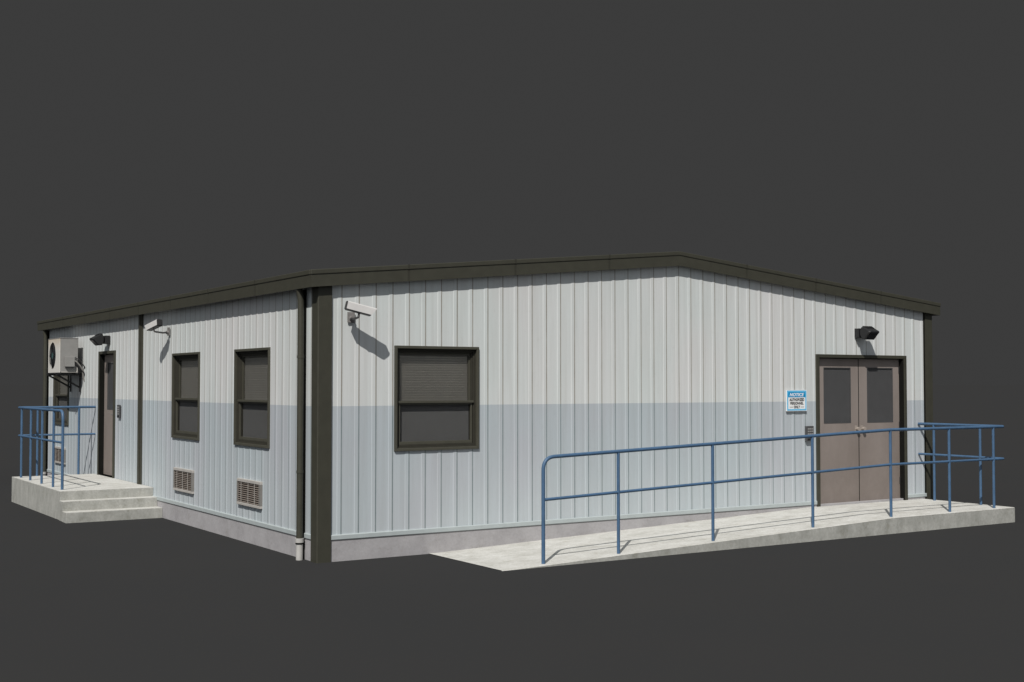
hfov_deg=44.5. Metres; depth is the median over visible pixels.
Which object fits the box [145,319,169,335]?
security camera
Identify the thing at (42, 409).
landing railing
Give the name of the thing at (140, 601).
ground
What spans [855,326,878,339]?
flood light
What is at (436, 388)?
window
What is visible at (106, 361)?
side door
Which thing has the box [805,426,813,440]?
door keypad
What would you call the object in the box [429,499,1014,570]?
access ramp
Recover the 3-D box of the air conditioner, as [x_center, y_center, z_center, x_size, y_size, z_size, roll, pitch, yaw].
[-7.512,0.407,21.070,0.443,0.897,0.909,1,-2,-33]
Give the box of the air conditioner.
[47,338,84,391]
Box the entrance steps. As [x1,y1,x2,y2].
[12,474,161,522]
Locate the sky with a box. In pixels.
[0,0,1023,384]
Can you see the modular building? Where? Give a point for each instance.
(433, 407)
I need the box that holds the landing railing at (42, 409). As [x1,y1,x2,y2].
[18,406,95,489]
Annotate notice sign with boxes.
[786,390,806,410]
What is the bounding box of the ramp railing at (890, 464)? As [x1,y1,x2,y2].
[541,422,1003,563]
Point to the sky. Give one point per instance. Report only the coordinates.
(150, 149)
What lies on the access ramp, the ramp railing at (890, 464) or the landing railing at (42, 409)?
the ramp railing at (890, 464)
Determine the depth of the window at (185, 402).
16.60 m
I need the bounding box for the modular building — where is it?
[37,251,940,562]
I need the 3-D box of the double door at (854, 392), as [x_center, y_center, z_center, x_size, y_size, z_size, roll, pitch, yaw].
[4.789,1.210,17.252,1.795,2.034,0.151,1,-2,-33]
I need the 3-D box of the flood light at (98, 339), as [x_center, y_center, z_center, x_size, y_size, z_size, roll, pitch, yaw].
[-6.441,-0.022,19.543,0.270,0.188,0.210,1,-2,-33]
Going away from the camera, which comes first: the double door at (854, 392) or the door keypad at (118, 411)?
the double door at (854, 392)
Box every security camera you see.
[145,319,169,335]
[344,301,376,322]
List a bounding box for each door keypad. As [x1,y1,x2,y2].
[117,405,120,417]
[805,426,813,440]
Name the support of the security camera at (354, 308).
attached to the modular building
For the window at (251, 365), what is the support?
in the modular building
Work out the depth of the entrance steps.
17.22 m
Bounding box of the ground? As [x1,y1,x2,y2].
[0,385,1023,681]
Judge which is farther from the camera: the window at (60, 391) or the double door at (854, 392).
the window at (60, 391)
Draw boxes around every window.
[53,376,68,425]
[171,352,199,440]
[233,347,270,448]
[394,345,478,450]
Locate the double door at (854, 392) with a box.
[815,354,907,506]
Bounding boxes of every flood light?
[90,333,109,345]
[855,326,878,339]
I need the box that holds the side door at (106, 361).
[97,350,115,477]
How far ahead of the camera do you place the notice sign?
16.50 m

